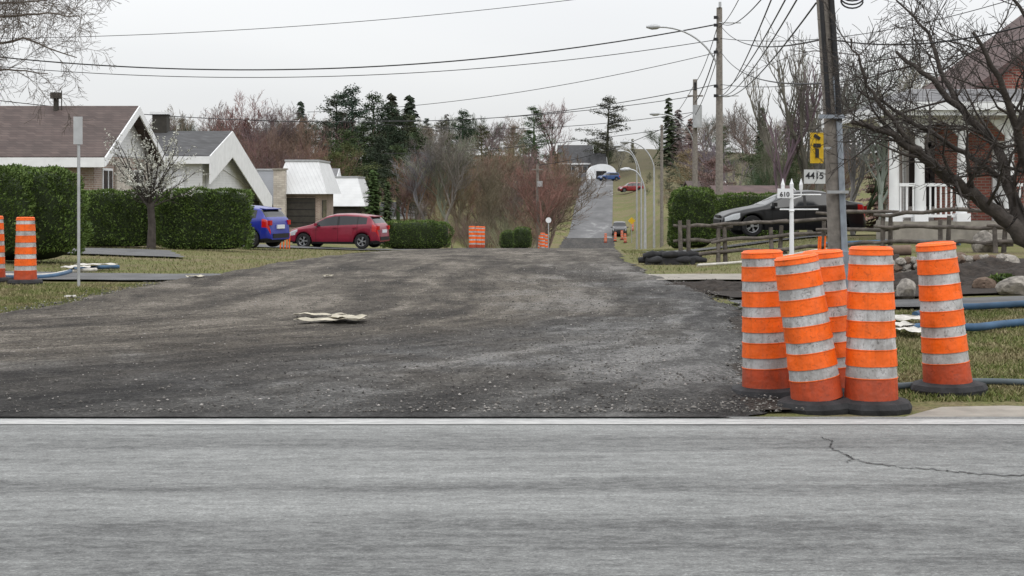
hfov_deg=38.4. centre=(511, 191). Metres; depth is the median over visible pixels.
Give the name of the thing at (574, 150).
roof
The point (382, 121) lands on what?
overhead wire
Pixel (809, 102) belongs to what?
poplar tree
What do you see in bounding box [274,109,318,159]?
bare tree
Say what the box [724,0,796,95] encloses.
overhead wire
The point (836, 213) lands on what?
utility pole
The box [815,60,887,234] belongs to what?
bare tree
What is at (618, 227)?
grey distant car
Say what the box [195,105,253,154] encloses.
bare tree
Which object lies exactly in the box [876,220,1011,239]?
porch floor
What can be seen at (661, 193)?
utility pole
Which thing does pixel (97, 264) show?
fabric scrap
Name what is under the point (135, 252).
driveway
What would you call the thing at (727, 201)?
cedar hedge
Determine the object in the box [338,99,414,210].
pine tree
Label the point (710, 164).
distant thicket
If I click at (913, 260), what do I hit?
stone
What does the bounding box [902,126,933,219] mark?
white wing
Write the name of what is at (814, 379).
traffic barrel
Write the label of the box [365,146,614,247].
distant thicket
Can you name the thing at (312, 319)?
fabric scrap
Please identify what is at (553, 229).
bare tree
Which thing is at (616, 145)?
street lamp
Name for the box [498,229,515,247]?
round shrub
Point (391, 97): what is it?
spruce tree
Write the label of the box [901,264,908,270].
stone
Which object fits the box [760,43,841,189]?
poplar tree
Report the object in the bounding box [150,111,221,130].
distant forest
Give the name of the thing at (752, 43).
overhead wire
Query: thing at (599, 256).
dirt road
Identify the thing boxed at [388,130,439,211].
pine tree
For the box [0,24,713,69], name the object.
overhead wire
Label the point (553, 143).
overhead wire
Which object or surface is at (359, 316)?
fabric scrap
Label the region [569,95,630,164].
pine tree
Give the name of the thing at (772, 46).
overhead wire
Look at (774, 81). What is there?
overhead wire
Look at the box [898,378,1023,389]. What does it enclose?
water hose
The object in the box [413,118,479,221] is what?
bare tree
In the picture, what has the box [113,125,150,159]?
gable
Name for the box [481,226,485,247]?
traffic barrel
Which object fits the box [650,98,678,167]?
spruce tree
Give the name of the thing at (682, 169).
evergreen tree
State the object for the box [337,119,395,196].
pine tree
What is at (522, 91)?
overhead wire
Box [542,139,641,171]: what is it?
distant forest
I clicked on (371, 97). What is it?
pine tree
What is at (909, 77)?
bare tree
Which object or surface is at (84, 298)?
gravel
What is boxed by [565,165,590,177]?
walls
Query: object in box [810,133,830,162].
traffic sign
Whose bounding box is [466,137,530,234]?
bare tree
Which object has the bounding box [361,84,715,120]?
overhead wire
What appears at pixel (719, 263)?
water hose
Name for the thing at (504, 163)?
bare tree
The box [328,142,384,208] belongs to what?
evergreen tree
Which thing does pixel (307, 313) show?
fabric scrap
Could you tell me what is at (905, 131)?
overhead wire
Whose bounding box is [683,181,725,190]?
roof
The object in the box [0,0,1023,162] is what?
sky
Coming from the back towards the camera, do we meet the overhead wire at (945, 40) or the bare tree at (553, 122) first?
the bare tree at (553, 122)
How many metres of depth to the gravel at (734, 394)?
11.40 m
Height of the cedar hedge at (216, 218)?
1.956 m
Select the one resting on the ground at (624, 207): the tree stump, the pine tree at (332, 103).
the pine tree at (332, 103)
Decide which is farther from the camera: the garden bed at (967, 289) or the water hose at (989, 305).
the garden bed at (967, 289)
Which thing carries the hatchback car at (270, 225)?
on the ground at (624, 207)
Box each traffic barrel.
[0,216,11,282]
[7,217,42,284]
[468,226,476,247]
[475,226,481,247]
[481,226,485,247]
[539,233,544,247]
[545,234,547,247]
[731,249,790,398]
[774,252,850,415]
[803,249,847,394]
[835,246,911,415]
[910,241,987,397]
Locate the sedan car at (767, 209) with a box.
[713,190,866,235]
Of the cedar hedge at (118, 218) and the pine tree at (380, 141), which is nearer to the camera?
the cedar hedge at (118, 218)
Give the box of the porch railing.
[899,183,1022,216]
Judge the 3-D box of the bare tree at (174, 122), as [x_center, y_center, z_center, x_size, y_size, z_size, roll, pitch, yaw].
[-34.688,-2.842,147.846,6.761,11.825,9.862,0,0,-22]
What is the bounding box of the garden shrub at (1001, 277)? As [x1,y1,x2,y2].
[988,273,1014,282]
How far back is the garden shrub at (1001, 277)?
21.52 m
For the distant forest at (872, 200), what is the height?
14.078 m
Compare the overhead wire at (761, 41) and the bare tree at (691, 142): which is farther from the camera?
the bare tree at (691, 142)
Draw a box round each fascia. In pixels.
[0,106,168,168]
[166,131,271,206]
[558,152,593,164]
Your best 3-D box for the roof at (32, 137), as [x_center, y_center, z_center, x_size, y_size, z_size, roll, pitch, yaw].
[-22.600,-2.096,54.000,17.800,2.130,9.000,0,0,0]
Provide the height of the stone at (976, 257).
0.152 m
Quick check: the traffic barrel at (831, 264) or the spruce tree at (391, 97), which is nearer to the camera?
the traffic barrel at (831, 264)
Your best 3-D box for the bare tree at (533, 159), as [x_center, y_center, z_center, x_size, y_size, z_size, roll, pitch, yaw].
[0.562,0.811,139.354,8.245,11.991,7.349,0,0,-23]
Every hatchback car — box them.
[248,205,290,247]
[288,213,389,248]
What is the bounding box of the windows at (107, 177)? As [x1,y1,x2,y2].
[17,167,143,193]
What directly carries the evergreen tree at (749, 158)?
on the ground at (624, 207)
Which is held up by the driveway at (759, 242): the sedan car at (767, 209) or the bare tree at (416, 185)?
the sedan car at (767, 209)
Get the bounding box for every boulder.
[896,278,915,298]
[971,230,992,252]
[972,277,996,287]
[995,276,1023,294]
[1005,254,1019,262]
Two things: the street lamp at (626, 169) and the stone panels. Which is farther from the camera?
the street lamp at (626, 169)
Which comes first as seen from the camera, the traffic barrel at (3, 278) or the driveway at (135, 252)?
the traffic barrel at (3, 278)
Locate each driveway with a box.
[5,271,220,279]
[68,248,184,256]
[257,244,410,249]
[642,235,870,251]
[649,274,740,279]
[729,296,1023,306]
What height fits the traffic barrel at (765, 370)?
1.087 m
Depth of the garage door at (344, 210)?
113.94 m
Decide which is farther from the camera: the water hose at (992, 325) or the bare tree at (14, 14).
the bare tree at (14, 14)
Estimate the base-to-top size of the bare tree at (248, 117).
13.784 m
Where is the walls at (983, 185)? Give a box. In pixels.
[888,120,1023,219]
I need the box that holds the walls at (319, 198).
[287,194,332,229]
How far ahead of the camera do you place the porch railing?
36.58 m
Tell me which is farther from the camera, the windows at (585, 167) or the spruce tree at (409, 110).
the windows at (585, 167)
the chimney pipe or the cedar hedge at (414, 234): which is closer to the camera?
the chimney pipe
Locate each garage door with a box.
[287,198,326,226]
[335,208,363,213]
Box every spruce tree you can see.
[296,101,311,159]
[321,143,331,161]
[380,93,403,194]
[402,95,420,162]
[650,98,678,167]
[747,107,769,181]
[780,112,800,185]
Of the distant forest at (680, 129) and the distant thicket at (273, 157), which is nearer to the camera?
the distant thicket at (273, 157)
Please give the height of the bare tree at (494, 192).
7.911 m
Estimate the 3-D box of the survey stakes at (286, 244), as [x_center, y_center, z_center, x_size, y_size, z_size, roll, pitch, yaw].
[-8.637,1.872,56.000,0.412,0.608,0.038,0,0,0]
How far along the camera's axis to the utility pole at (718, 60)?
69.87 m
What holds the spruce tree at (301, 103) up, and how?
on the ground at (624, 207)
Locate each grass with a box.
[0,281,154,312]
[5,235,916,273]
[895,306,1023,401]
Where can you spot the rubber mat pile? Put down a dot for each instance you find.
(680, 257)
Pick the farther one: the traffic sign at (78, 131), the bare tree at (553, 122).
the bare tree at (553, 122)
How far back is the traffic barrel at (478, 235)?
72.36 m
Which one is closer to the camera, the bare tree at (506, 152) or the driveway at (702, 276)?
the driveway at (702, 276)
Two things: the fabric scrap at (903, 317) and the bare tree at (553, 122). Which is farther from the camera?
the bare tree at (553, 122)
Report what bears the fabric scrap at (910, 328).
on the grass at (984, 371)
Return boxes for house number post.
[777,170,824,254]
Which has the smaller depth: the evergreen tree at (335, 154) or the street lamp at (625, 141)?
the street lamp at (625, 141)
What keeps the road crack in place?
on the road at (441, 500)
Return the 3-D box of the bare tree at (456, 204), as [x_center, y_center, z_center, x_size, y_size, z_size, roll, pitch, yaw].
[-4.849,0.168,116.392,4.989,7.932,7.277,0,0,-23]
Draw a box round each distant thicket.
[170,110,369,175]
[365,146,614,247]
[443,209,559,247]
[645,167,681,204]
[659,141,870,201]
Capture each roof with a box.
[0,106,163,165]
[154,131,231,155]
[256,169,272,204]
[283,160,340,193]
[332,168,338,175]
[333,176,369,205]
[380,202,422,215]
[557,145,592,162]
[590,153,606,165]
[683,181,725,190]
[707,185,794,195]
[853,15,1023,112]
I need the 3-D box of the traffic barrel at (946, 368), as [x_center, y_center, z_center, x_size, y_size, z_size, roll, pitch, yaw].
[3.255,0.938,10.992,0.565,1.144,0.566,0,0,0]
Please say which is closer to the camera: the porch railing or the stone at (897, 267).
the stone at (897, 267)
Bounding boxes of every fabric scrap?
[62,265,90,267]
[74,263,117,264]
[294,312,346,315]
[294,317,365,320]
[329,314,368,318]
[895,314,919,320]
[895,321,914,326]
[896,325,920,331]
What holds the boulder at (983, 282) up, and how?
on the garden bed at (967, 289)
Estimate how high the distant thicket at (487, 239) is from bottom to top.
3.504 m
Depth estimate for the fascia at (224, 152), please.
72.67 m
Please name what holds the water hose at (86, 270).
on the ground at (624, 207)
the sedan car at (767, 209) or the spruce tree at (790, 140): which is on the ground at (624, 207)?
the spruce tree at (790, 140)
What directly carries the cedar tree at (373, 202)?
on the ground at (624, 207)
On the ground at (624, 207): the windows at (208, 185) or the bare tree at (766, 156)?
the bare tree at (766, 156)
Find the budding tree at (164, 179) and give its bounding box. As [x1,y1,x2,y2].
[104,121,210,248]
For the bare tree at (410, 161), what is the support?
on the ground at (624, 207)
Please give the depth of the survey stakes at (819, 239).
29.98 m
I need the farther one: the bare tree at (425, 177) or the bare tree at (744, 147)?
the bare tree at (744, 147)
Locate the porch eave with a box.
[821,102,1023,127]
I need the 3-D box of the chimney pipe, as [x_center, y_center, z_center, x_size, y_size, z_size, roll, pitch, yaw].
[-16.600,-3.250,53.600,0.440,0.900,0.418,0,0,0]
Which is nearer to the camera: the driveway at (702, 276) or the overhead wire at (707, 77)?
the driveway at (702, 276)
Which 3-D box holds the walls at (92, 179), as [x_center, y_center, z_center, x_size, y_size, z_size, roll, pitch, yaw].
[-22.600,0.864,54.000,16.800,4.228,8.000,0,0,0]
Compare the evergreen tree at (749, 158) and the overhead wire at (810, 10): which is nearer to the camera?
the overhead wire at (810, 10)
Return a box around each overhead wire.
[0,0,568,38]
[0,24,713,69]
[0,96,690,121]
[7,40,713,77]
[316,53,713,111]
[358,112,692,128]
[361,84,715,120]
[384,125,691,153]
[541,113,692,164]
[695,31,715,82]
[695,54,714,101]
[695,63,715,114]
[720,0,785,89]
[720,0,1007,40]
[720,51,820,84]
[721,0,760,25]
[721,0,771,95]
[721,2,815,96]
[721,26,818,46]
[721,38,1023,86]
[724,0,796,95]
[828,25,1023,44]
[842,115,955,131]
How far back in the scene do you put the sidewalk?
9.88 m
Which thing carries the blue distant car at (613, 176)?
on the paved road at (597, 223)
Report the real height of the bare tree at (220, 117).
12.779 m
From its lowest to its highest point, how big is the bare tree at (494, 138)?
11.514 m
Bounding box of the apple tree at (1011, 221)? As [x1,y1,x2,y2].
[740,0,1023,247]
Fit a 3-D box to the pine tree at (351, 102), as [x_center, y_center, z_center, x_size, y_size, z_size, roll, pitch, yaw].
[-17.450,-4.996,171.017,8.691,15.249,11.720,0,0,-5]
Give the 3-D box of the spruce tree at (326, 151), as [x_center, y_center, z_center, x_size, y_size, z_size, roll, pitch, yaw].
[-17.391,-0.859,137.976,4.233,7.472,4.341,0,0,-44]
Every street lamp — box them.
[613,144,641,248]
[617,150,637,248]
[620,140,654,247]
[620,167,646,248]
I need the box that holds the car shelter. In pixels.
[586,164,615,178]
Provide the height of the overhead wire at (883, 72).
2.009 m
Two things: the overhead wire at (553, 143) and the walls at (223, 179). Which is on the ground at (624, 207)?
the walls at (223, 179)
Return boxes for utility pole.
[532,164,542,246]
[646,2,740,198]
[650,79,702,186]
[660,125,663,247]
[816,0,863,290]
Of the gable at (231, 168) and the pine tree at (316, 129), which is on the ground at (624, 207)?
the pine tree at (316, 129)
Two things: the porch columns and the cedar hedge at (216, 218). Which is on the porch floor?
the porch columns
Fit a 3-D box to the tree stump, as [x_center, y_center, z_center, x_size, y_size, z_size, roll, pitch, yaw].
[7.074,1.185,26.934,0.451,0.435,0.282,0,0,6]
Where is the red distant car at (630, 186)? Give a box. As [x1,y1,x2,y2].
[618,182,643,191]
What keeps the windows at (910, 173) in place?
attached to the walls at (983, 185)
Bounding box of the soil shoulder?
[729,310,788,409]
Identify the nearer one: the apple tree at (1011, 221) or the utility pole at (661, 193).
the apple tree at (1011, 221)
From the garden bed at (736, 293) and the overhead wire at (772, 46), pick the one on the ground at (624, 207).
the garden bed at (736, 293)
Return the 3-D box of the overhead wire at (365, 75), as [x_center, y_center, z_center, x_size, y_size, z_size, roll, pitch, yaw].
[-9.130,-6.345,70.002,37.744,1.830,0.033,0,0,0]
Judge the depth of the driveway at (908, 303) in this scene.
19.43 m
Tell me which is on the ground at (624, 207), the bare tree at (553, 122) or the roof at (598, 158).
the bare tree at (553, 122)
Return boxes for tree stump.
[888,245,911,263]
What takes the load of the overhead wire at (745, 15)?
attached to the utility pole at (718, 60)
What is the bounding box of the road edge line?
[0,419,1023,423]
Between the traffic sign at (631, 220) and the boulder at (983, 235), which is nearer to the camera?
the boulder at (983, 235)
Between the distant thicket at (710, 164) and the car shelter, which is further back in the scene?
the car shelter
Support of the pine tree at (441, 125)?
on the ground at (624, 207)
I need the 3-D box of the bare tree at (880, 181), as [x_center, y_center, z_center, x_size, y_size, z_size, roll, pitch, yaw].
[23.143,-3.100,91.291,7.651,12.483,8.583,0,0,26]
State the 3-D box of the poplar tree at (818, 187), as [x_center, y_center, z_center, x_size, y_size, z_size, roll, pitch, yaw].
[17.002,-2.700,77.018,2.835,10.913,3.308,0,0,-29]
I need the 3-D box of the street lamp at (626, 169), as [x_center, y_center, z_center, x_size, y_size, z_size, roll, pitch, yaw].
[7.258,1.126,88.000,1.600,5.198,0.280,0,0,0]
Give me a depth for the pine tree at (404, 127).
154.87 m
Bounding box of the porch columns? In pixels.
[877,116,1017,220]
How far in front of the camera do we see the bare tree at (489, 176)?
120.23 m
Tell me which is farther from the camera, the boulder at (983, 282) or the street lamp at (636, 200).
the street lamp at (636, 200)
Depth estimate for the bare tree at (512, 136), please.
279.55 m
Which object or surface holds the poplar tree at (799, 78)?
on the ground at (624, 207)
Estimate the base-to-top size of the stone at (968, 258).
0.146 m
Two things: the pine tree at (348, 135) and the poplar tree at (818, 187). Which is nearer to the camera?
the poplar tree at (818, 187)
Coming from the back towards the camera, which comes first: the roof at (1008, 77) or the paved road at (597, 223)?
the paved road at (597, 223)
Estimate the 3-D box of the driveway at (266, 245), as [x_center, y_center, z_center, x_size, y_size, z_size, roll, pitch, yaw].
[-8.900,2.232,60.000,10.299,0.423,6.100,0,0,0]
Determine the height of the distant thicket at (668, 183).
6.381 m
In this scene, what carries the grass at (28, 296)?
on the ground at (624, 207)
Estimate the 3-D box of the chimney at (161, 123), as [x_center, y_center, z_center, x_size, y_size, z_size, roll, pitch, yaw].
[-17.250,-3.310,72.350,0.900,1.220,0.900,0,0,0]
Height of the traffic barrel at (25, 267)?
1.100 m
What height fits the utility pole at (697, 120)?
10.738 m
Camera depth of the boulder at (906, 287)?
20.37 m
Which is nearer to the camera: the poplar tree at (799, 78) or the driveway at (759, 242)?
the driveway at (759, 242)
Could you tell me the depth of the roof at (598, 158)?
323.77 m
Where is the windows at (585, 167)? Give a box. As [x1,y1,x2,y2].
[568,166,586,177]
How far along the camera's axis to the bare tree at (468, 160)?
125.09 m
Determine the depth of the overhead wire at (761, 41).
30.54 m
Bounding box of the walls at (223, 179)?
[153,164,262,205]
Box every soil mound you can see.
[666,279,741,294]
[893,272,976,289]
[908,257,1023,277]
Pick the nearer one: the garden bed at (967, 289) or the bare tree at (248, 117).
the garden bed at (967, 289)
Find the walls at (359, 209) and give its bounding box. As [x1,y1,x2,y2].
[333,206,366,214]
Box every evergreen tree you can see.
[315,150,347,175]
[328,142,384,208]
[387,151,442,219]
[663,148,706,208]
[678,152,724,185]
[734,143,793,184]
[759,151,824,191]
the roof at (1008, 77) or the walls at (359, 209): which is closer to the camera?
the roof at (1008, 77)
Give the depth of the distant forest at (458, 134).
344.62 m
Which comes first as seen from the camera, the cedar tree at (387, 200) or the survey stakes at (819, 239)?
the survey stakes at (819, 239)
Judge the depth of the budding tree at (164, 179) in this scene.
42.35 m
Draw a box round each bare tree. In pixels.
[0,0,126,133]
[164,104,193,130]
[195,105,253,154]
[198,101,285,147]
[203,90,279,166]
[234,98,308,159]
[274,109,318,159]
[379,132,427,215]
[389,144,446,219]
[400,130,479,235]
[411,149,446,218]
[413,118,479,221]
[417,147,478,229]
[421,134,483,221]
[453,156,517,247]
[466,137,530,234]
[466,150,518,242]
[470,149,551,229]
[476,120,508,157]
[484,114,527,159]
[502,142,554,227]
[517,156,581,247]
[520,148,583,224]
[535,97,572,170]
[666,133,735,180]
[680,131,753,184]
[713,100,793,174]
[726,124,791,184]
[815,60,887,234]
[841,41,937,219]
[872,54,930,100]
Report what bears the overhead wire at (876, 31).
attached to the utility pole at (718, 60)
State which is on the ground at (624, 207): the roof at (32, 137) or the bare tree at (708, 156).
the bare tree at (708, 156)
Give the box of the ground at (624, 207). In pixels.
[0,149,1023,416]
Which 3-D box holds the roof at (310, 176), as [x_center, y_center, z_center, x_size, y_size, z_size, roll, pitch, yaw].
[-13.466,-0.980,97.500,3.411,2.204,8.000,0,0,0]
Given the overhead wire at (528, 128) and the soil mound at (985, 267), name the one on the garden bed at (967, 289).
the soil mound at (985, 267)
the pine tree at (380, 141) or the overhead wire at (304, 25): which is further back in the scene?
the pine tree at (380, 141)
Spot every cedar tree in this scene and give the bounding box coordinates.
[361,169,384,219]
[380,182,395,222]
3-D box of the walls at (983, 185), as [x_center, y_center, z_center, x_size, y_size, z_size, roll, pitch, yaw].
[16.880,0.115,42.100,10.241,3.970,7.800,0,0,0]
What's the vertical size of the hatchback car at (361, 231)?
1.454 m
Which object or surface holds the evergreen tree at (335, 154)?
on the ground at (624, 207)
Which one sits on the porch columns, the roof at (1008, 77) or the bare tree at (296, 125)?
the roof at (1008, 77)
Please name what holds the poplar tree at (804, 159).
on the ground at (624, 207)
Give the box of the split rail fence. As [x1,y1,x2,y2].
[673,207,1023,262]
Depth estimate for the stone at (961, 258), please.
24.85 m
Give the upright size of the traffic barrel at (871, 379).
1.130 m
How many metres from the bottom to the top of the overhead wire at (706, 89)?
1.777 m
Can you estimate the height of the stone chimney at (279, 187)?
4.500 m
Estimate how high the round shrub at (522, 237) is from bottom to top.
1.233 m
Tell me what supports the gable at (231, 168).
on the walls at (223, 179)
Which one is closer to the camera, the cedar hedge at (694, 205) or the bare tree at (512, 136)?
the cedar hedge at (694, 205)
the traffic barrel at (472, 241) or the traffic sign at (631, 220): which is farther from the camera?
the traffic sign at (631, 220)
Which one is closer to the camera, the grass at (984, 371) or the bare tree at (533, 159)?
the grass at (984, 371)
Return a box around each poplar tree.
[735,64,794,188]
[755,31,822,236]
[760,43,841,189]
[775,38,825,184]
[777,32,820,185]
[807,38,870,235]
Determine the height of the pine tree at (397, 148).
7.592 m
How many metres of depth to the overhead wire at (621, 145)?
99.21 m
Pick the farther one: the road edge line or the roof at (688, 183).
the roof at (688, 183)
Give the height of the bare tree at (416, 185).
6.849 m
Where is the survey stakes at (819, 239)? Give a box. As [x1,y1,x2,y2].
[818,236,825,249]
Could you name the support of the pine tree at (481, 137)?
on the ground at (624, 207)
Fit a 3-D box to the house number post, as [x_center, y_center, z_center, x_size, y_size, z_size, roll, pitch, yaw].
[4.905,0.558,25.000,0.810,1.877,0.312,0,0,0]
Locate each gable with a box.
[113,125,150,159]
[223,158,252,189]
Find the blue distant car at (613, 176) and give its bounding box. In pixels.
[597,172,619,180]
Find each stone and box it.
[893,264,902,270]
[896,257,906,265]
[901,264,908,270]
[904,256,910,263]
[910,256,916,263]
[957,255,964,263]
[964,255,974,262]
[973,254,980,260]
[996,253,1006,259]
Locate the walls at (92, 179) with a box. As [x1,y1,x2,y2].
[51,157,147,189]
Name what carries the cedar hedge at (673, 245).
on the ground at (624, 207)
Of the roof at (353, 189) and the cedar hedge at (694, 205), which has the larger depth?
the roof at (353, 189)
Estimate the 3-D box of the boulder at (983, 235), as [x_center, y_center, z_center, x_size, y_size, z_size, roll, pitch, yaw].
[9.659,1.068,29.979,0.601,0.582,0.418,0,0,-20]
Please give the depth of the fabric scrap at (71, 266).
27.43 m
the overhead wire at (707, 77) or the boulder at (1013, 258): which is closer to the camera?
the boulder at (1013, 258)
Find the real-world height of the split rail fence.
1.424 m
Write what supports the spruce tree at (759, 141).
on the ground at (624, 207)
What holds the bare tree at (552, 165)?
on the ground at (624, 207)
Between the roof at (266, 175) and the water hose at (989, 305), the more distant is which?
the roof at (266, 175)
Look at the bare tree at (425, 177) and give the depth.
119.34 m
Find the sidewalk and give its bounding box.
[905,406,1023,416]
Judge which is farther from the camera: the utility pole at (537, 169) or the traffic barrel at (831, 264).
the utility pole at (537, 169)
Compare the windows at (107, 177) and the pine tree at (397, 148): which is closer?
the windows at (107, 177)
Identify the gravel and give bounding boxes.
[0,280,168,311]
[638,277,803,409]
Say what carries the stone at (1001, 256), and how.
on the stone
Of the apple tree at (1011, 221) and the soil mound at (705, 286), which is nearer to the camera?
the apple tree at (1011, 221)
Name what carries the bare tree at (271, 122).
on the ground at (624, 207)
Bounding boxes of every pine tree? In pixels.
[295,122,337,154]
[305,90,362,169]
[318,128,387,188]
[325,83,391,175]
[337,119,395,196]
[338,91,400,175]
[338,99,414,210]
[360,133,398,215]
[369,143,430,220]
[379,111,421,195]
[384,114,424,197]
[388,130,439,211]
[432,121,454,159]
[442,130,457,205]
[445,109,479,157]
[468,124,505,169]
[515,105,562,164]
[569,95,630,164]
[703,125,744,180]
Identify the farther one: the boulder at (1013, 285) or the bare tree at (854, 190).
the bare tree at (854, 190)
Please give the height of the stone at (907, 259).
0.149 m
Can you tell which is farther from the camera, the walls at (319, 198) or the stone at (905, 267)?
the walls at (319, 198)
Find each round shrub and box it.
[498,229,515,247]
[512,226,532,247]
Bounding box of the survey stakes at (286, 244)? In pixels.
[280,238,289,248]
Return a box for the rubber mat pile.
[638,250,706,264]
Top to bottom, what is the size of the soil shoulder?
0.001 m
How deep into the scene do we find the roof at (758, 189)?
103.13 m
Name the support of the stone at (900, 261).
on the stone at (897, 267)
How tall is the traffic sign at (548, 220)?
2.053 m
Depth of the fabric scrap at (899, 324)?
15.49 m
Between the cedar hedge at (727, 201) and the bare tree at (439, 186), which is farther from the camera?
the bare tree at (439, 186)
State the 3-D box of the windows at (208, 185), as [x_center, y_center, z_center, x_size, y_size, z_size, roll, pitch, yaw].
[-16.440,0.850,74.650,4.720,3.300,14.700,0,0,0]
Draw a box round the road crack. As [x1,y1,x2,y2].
[822,437,1023,475]
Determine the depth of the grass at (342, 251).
35.53 m
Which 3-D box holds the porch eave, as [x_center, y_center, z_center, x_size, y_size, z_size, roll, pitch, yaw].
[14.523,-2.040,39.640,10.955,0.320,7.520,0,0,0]
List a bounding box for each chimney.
[150,112,171,132]
[272,168,287,216]
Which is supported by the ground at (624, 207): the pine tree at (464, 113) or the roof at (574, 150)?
the pine tree at (464, 113)
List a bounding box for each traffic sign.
[73,117,82,285]
[546,217,550,247]
[628,217,634,242]
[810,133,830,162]
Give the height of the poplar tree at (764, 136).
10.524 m
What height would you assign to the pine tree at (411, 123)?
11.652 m
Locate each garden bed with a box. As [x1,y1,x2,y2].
[673,281,918,296]
[910,258,1023,294]
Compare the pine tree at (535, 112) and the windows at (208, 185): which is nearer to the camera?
the windows at (208, 185)
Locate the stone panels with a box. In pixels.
[115,158,152,189]
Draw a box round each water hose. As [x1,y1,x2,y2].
[6,265,119,278]
[6,268,97,274]
[697,248,826,266]
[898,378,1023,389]
[908,318,1023,331]
[912,300,1023,315]
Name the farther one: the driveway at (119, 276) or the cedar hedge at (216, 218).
the cedar hedge at (216, 218)
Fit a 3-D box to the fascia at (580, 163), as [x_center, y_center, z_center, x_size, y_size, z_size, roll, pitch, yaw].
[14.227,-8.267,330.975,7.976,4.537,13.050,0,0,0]
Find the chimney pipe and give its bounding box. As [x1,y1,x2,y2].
[50,90,61,110]
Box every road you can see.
[0,237,766,417]
[0,417,1023,575]
[567,177,612,237]
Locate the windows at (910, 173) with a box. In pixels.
[906,141,1003,219]
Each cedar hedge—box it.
[0,162,94,259]
[80,188,159,246]
[154,185,254,249]
[380,219,454,248]
[666,185,719,247]
[666,222,677,248]
[715,191,798,237]
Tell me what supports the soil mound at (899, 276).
on the garden bed at (967, 289)
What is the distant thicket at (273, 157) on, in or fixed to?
on the ground at (624, 207)
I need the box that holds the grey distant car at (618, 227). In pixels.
[611,221,627,234]
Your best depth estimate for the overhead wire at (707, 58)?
81.16 m
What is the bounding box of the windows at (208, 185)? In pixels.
[154,175,258,205]
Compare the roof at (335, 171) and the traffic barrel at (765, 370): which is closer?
the traffic barrel at (765, 370)
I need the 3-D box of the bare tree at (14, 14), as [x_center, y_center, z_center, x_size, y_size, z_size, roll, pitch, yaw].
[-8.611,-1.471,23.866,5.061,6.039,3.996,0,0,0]
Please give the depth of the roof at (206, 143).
70.08 m
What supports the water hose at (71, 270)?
on the ground at (624, 207)
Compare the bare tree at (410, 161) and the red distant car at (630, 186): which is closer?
the bare tree at (410, 161)
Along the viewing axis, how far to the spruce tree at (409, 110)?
219.63 m
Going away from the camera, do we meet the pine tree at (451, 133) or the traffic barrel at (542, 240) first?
the traffic barrel at (542, 240)
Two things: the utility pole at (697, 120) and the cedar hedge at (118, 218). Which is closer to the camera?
the cedar hedge at (118, 218)
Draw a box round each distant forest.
[149,114,538,163]
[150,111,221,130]
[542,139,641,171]
[643,109,861,165]
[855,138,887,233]
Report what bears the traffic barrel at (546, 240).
on the dirt road at (599, 256)
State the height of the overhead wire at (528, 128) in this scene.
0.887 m
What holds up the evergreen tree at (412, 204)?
on the ground at (624, 207)
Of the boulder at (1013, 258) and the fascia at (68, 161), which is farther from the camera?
the fascia at (68, 161)

